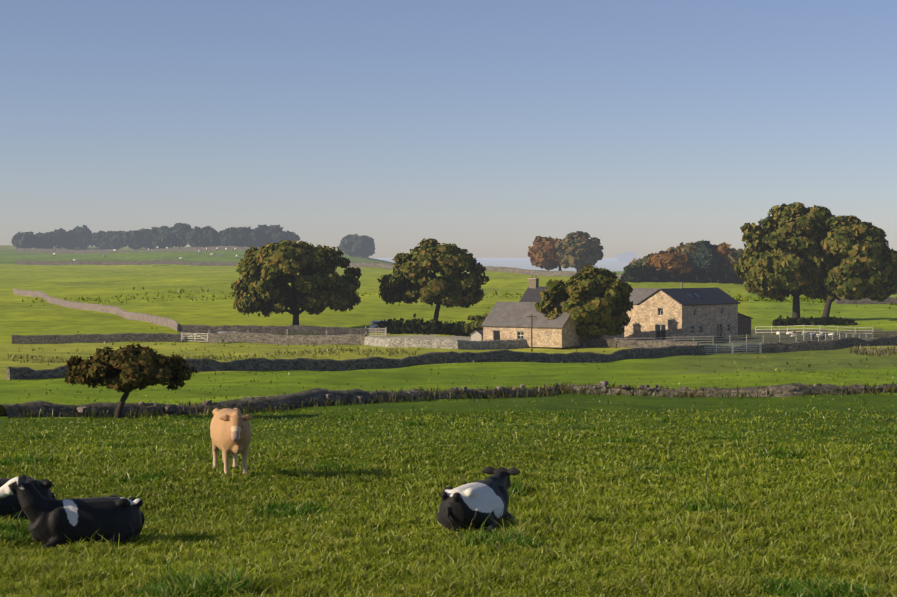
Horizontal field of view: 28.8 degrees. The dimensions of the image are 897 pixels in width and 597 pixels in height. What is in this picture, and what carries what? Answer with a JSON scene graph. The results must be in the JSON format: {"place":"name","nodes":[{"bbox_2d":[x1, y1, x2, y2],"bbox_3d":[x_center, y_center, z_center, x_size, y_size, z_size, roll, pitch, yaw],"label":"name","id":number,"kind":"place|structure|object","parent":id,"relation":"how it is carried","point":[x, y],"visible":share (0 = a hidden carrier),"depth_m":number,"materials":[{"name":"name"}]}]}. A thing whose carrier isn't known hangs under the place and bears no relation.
{"place":"outdoors","nodes":[
{"label":"outdoors","id":0,"kind":"place"},
{"bbox_2d":[53,247,237,260],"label":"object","id":1,"kind":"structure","parent":0,"point":[54,254],"depth_m":792.79,"materials":[{"name":"fur"}]},
{"bbox_2d":[0,245,896,596],"bbox_3d":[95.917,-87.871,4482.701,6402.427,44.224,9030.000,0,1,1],"label":"ground","id":2,"kind":"structure","parent":0,"point":[76,283],"depth_m":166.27,"materials":[{"name":"green plant"}]},
{"bbox_2d":[11,231,40,247],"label":"skyline tree","id":3,"kind":"object","parent":2,"relation":"on","point":[24,240],"visible":0.98,"depth_m":912.79,"materials":[{"name":"green plant"}]},
{"bbox_2d":[0,477,55,520],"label":"cow","id":4,"kind":"object","parent":2,"relation":"on","point":[9,504],"visible":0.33,"depth_m":29.07},
{"bbox_2d":[35,232,60,248],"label":"skyline tree","id":5,"kind":"object","parent":2,"relation":"on","point":[49,241],"visible":0.73,"depth_m":923.30,"materials":[{"name":"plant"}]},
{"bbox_2d":[43,228,69,248],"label":"skyline tree","id":6,"kind":"object","parent":2,"relation":"on","point":[60,234],"depth_m":934.07,"materials":[{"name":"plant"}]},
{"bbox_2d":[0,474,143,549],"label":"cow","id":7,"kind":"object","parent":2,"relation":"on","point":[82,519],"visible":0.81,"depth_m":25.87},
{"bbox_2d":[65,230,84,248],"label":"skyline tree","id":8,"kind":"object","parent":2,"relation":"on","point":[73,238],"visible":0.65,"depth_m":936.60,"materials":[{"name":"plant"}]},
{"bbox_2d":[73,225,94,248],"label":"skyline tree","id":9,"kind":"object","parent":2,"relation":"on","point":[86,240],"depth_m":938.57,"materials":[{"name":"plant"}]},
{"bbox_2d":[12,333,180,343],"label":"low wall","id":10,"kind":"structure","parent":2,"relation":"on","point":[92,338],"depth_m":247.56,"materials":[{"name":"stone"}]},
{"bbox_2d":[13,288,180,330],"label":"stone wall","id":11,"kind":"structure","parent":2,"relation":"on","point":[162,321],"depth_m":312.79,"materials":[{"name":"stone"}]},
{"bbox_2d":[90,230,115,249],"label":"skyline tree","id":12,"kind":"object","parent":2,"relation":"on","point":[97,238],"visible":0.52,"depth_m":939.18,"materials":[{"name":"plant"}]},
{"bbox_2d":[102,231,126,248],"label":"skyline tree","id":13,"kind":"object","parent":2,"relation":"on","point":[112,239],"depth_m":924.57,"materials":[{"name":"plant"}]},
{"bbox_2d":[64,342,197,417],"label":"hawthorn tree","id":14,"kind":"object","parent":2,"relation":"on","point":[127,365],"depth_m":88.09,"materials":[{"name":"green plant"}]},
{"bbox_2d":[122,229,147,249],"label":"skyline tree","id":15,"kind":"object","parent":2,"relation":"on","point":[130,239],"visible":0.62,"depth_m":894.49,"materials":[{"name":"plant"}]},
{"bbox_2d":[137,228,156,248],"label":"skyline tree","id":16,"kind":"object","parent":2,"relation":"on","point":[147,235],"visible":0.48,"depth_m":894.14,"materials":[{"name":"plant"}]},
{"bbox_2d":[151,225,179,248],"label":"skyline tree","id":17,"kind":"object","parent":2,"relation":"on","point":[157,241],"visible":0.48,"depth_m":867.93,"materials":[{"name":"green plant"}]},
{"bbox_2d":[158,223,192,247],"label":"skyline tree","id":18,"kind":"object","parent":2,"relation":"on","point":[180,230],"depth_m":861.74,"materials":[{"name":"plant"}]},
{"bbox_2d":[181,332,208,341],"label":"wooden gate","id":19,"kind":"object","parent":2,"relation":"on","point":[182,336],"visible":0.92,"depth_m":249.38,"materials":[{"name":"white wood"}]},
{"bbox_2d":[181,226,215,246],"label":"skyline tree","id":20,"kind":"object","parent":2,"relation":"on","point":[195,237],"depth_m":855.12,"materials":[{"name":"plant"}]},
{"bbox_2d":[16,246,391,260],"bbox_3d":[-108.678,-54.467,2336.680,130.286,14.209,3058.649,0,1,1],"label":"field","id":21,"kind":"structure","parent":2,"relation":"on","point":[92,251],"depth_m":834.81,"materials":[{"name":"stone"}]},
{"bbox_2d":[200,230,221,246],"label":"skyline tree","id":22,"kind":"object","parent":2,"relation":"on","point":[209,235],"visible":0.6,"depth_m":856.37,"materials":[{"name":"plant"}]},
{"bbox_2d":[8,346,419,363],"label":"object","id":23,"kind":"object","parent":2,"relation":"on","point":[267,354],"visible":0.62,"depth_m":201.07,"materials":[{"name":"green plant"}]},
{"bbox_2d":[210,408,252,475],"bbox_3d":[-4.751,3.156,38.337,0.854,1.464,2.674,0,1,-17],"label":"cow","id":24,"kind":"object","parent":2,"relation":"on","point":[230,430],"visible":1,"depth_m":37.91},
{"bbox_2d":[219,227,244,246],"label":"skyline tree","id":25,"kind":"object","parent":2,"relation":"on","point":[228,237],"visible":0.79,"depth_m":852.09,"materials":[{"name":"plant"}]},
{"bbox_2d":[234,226,260,246],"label":"skyline tree","id":26,"kind":"object","parent":2,"relation":"on","point":[249,236],"visible":0.77,"depth_m":853.92,"materials":[{"name":"plant"}]},
{"bbox_2d":[253,224,271,246],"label":"skyline tree","id":27,"kind":"object","parent":2,"relation":"on","point":[262,230],"depth_m":861.29,"materials":[{"name":"plant"}]},
{"bbox_2d":[182,325,366,334],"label":"pen wall","id":28,"kind":"structure","parent":2,"relation":"on","point":[269,329],"depth_m":264.16,"materials":[{"name":"stone"}]},
{"bbox_2d":[265,224,299,242],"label":"skyline tree","id":29,"kind":"object","parent":2,"relation":"on","point":[277,233],"visible":0.69,"depth_m":860.56,"materials":[{"name":"green plant"}]},
{"bbox_2d":[208,332,366,344],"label":"pen wall","id":30,"kind":"structure","parent":2,"relation":"on","point":[301,339],"depth_m":238.00,"materials":[{"name":"stone"}]},
{"bbox_2d":[231,240,361,324],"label":"oak tree","id":31,"kind":"object","parent":2,"relation":"on","point":[281,262],"depth_m":268.42,"materials":[{"name":"green plant"}]},
{"bbox_2d":[15,260,621,278],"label":"top wall","id":32,"kind":"structure","parent":2,"relation":"on","point":[390,266],"depth_m":639.28,"materials":[{"name":"stone"}]},
{"bbox_2d":[338,234,374,256],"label":"lone tree","id":33,"kind":"object","parent":2,"relation":"on","point":[356,245],"depth_m":920.40,"materials":[{"name":"plant"}]},
{"bbox_2d":[369,321,381,330],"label":"car","id":34,"kind":"object","parent":2,"relation":"on","point":[372,323],"visible":0.23,"depth_m":271.10,"materials":[{"name":"grey paint"}]},
{"bbox_2d":[365,326,386,335],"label":"wood gate","id":35,"kind":"object","parent":2,"relation":"on","point":[385,331],"visible":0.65,"depth_m":264.40,"materials":[{"name":"grey wood"}]},
{"bbox_2d":[373,313,480,335],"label":"drive hedge","id":36,"kind":"object","parent":2,"relation":"on","point":[416,326],"visible":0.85,"depth_m":265.56,"materials":[{"name":"green plant"}]},
{"bbox_2d":[377,238,488,320],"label":"oak tree","id":37,"kind":"object","parent":2,"relation":"on","point":[417,265],"depth_m":272.27,"materials":[{"name":"green plant"}]},
{"bbox_2d":[1,382,894,417],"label":"green bank grass","id":38,"kind":"structure","parent":2,"relation":"on","point":[465,394],"depth_m":112.58,"materials":[{"name":"green plant"}]},
{"bbox_2d":[0,383,896,417],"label":"stone wall","id":39,"kind":"structure","parent":2,"relation":"on","point":[289,399],"depth_m":103.84,"materials":[{"name":"stone"}]},
{"bbox_2d":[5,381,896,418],"bbox_3d":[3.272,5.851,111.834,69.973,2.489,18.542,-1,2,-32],"label":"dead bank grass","id":40,"kind":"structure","parent":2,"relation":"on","point":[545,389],"depth_m":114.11,"materials":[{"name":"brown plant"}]},
{"bbox_2d":[364,336,537,349],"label":"drive wall","id":41,"kind":"structure","parent":2,"relation":"on","point":[449,343],"depth_m":219.69,"materials":[{"name":"stone"}]},
{"bbox_2d":[5,381,896,412],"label":"old wall stones","id":42,"kind":"object","parent":2,"relation":"on","point":[170,407],"visible":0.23,"depth_m":112.96,"materials":[{"name":"grey stone"}]},
{"bbox_2d":[6,336,896,379],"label":"wall","id":43,"kind":"structure","parent":2,"relation":"on","point":[205,364],"depth_m":187.14,"materials":[{"name":"stone"}]},
{"bbox_2d":[463,315,484,331],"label":"shrub","id":44,"kind":"object","parent":2,"relation":"on","point":[479,321],"visible":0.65,"depth_m":262.18,"materials":[{"name":"green plant"}]},
{"bbox_2d":[470,330,482,340],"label":"shed","id":45,"kind":"structure","parent":2,"relation":"on","point":[476,335],"depth_m":232.38,"materials":[{"name":"paint"}]},
{"bbox_2d":[437,466,519,533],"bbox_3d":[0.656,3.284,28.405,1.162,0.912,2.383,1,1,29],"label":"cow","id":46,"kind":"object","parent":2,"relation":"on","point":[475,504],"visible":0.85,"depth_m":27.72},
{"bbox_2d":[527,314,536,351],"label":"yard pole","id":47,"kind":"object","parent":2,"relation":"on","point":[531,316],"visible":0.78,"depth_m":216.43,"materials":[{"name":"brown wood"}]},
{"bbox_2d":[528,236,562,270],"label":"autumn tree","id":48,"kind":"object","parent":2,"relation":"on","point":[542,252],"depth_m":534.09,"materials":[{"name":"orange plant"}]},
{"bbox_2d":[481,275,624,347],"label":"farmhouse","id":49,"kind":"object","parent":2,"relation":"on","point":[507,320],"depth_m":223.93,"materials":[{"name":"stone"}]},
{"bbox_2d":[555,231,603,271],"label":"autumn tree","id":50,"kind":"object","parent":2,"relation":"on","point":[578,249],"depth_m":526.30,"materials":[{"name":"green plant"}]},
{"bbox_2d":[533,264,632,341],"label":"yard tree","id":51,"kind":"object","parent":2,"relation":"on","point":[610,306],"depth_m":222.77,"materials":[{"name":"green plant"}]},
{"bbox_2d":[584,338,615,347],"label":"house garden fence","id":52,"kind":"object","parent":2,"relation":"on","point":[588,342],"visible":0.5,"depth_m":222.85,"materials":[{"name":"wood"}]},
{"bbox_2d":[617,251,637,262],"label":"distant tree","id":53,"kind":"object","parent":2,"relation":"on","point":[624,256],"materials":[{"name":"grey plant"}]},
{"bbox_2d":[568,338,698,347],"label":"yard wall","id":54,"kind":"structure","parent":2,"relation":"on","point":[623,343],"depth_m":220.23,"materials":[{"name":"stone"}]},
{"bbox_2d":[629,253,653,266],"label":"copse tree","id":55,"kind":"object","parent":2,"relation":"on","point":[643,260],"visible":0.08,"depth_m":460.56,"materials":[{"name":"plant"}]},
{"bbox_2d":[645,249,693,274],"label":"copse tree","id":56,"kind":"object","parent":2,"relation":"on","point":[667,261],"visible":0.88,"depth_m":440.97,"materials":[{"name":"brown plant"}]},
{"bbox_2d":[620,262,744,283],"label":"copse hedge","id":57,"kind":"object","parent":2,"relation":"on","point":[636,273],"visible":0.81,"depth_m":442.15,"materials":[{"name":"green plant"}]},
{"bbox_2d":[667,242,697,256],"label":"copse tree","id":58,"kind":"object","parent":2,"relation":"on","point":[687,249],"visible":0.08,"depth_m":446.35,"materials":[{"name":"plant"}]},
{"bbox_2d":[624,282,753,340],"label":"farm buildings","id":59,"kind":"structure","parent":2,"relation":"on","point":[677,313],"depth_m":239.23,"materials":[{"name":"stone"}]},
{"bbox_2d":[688,240,724,272],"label":"copse tree","id":60,"kind":"object","parent":2,"relation":"on","point":[705,258],"visible":0.69,"depth_m":442.30,"materials":[{"name":"green plant"}]},
{"bbox_2d":[699,343,733,353],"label":"steel gate","id":61,"kind":"object","parent":2,"relation":"on","point":[716,347],"visible":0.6,"depth_m":211.76,"materials":[{"name":"grey metal"}]},
{"bbox_2d":[714,242,737,273],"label":"copse tree","id":62,"kind":"object","parent":2,"relation":"on","point":[723,250],"visible":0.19,"depth_m":444.36,"materials":[{"name":"brown plant"}]},
{"bbox_2d":[724,248,747,273],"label":"copse tree","id":63,"kind":"object","parent":2,"relation":"on","point":[735,256],"visible":0.21,"depth_m":444.34,"materials":[{"name":"green plant"}]},
{"bbox_2d":[615,332,872,347],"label":"stone wall","id":64,"kind":"structure","parent":2,"relation":"on","point":[763,339],"depth_m":224.74,"materials":[{"name":"grey stone"}]},
{"bbox_2d":[732,342,761,353],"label":"steel gate","id":65,"kind":"object","parent":2,"relation":"on","point":[759,346],"visible":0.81,"depth_m":213.25,"materials":[{"name":"grey metal"}]},
{"bbox_2d":[734,202,840,318],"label":"tree","id":66,"kind":"object","parent":2,"relation":"on","point":[762,269],"depth_m":289.37,"materials":[{"name":"green plant"}]},
{"bbox_2d":[776,331,835,339],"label":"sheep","id":67,"kind":"object","parent":2,"relation":"on","point":[792,336],"visible":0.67,"depth_m":252.38,"materials":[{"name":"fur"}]},
{"bbox_2d":[769,315,857,325],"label":"hedge","id":68,"kind":"object","parent":2,"relation":"on","point":[823,321],"visible":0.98,"depth_m":287.58,"materials":[{"name":"green plant"}]},
{"bbox_2d":[755,325,871,334],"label":"yard fence","id":69,"kind":"object","parent":2,"relation":"on","point":[803,328],"visible":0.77,"depth_m":269.58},
{"bbox_2d":[800,215,896,316],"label":"tree","id":70,"kind":"object","parent":2,"relation":"on","point":[865,253],"depth_m":286.06,"materials":[{"name":"green plant"}]},
{"bbox_2d":[836,297,896,304],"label":"rightfield wall","id":71,"kind":"structure","parent":2,"relation":"on","point":[889,300],"depth_m":347.60,"materials":[{"name":"stone"}]},
{"bbox_2d":[850,345,896,356],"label":"rushes","id":72,"kind":"object","parent":2,"relation":"on","point":[873,351],"visible":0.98,"depth_m":210.04,"materials":[{"name":"plant"}]},
{"bbox_2d":[872,332,896,338],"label":"pen fence","id":73,"kind":"object","parent":2,"relation":"on","point":[883,334],"visible":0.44,"depth_m":248.35,"materials":[{"name":"grey wood"}]},
{"bbox_2d":[0,0,896,257],"label":"sky","id":74,"kind":"structure","parent":0,"point":[485,128],"materials":[{"name":"blue"}]}
]}

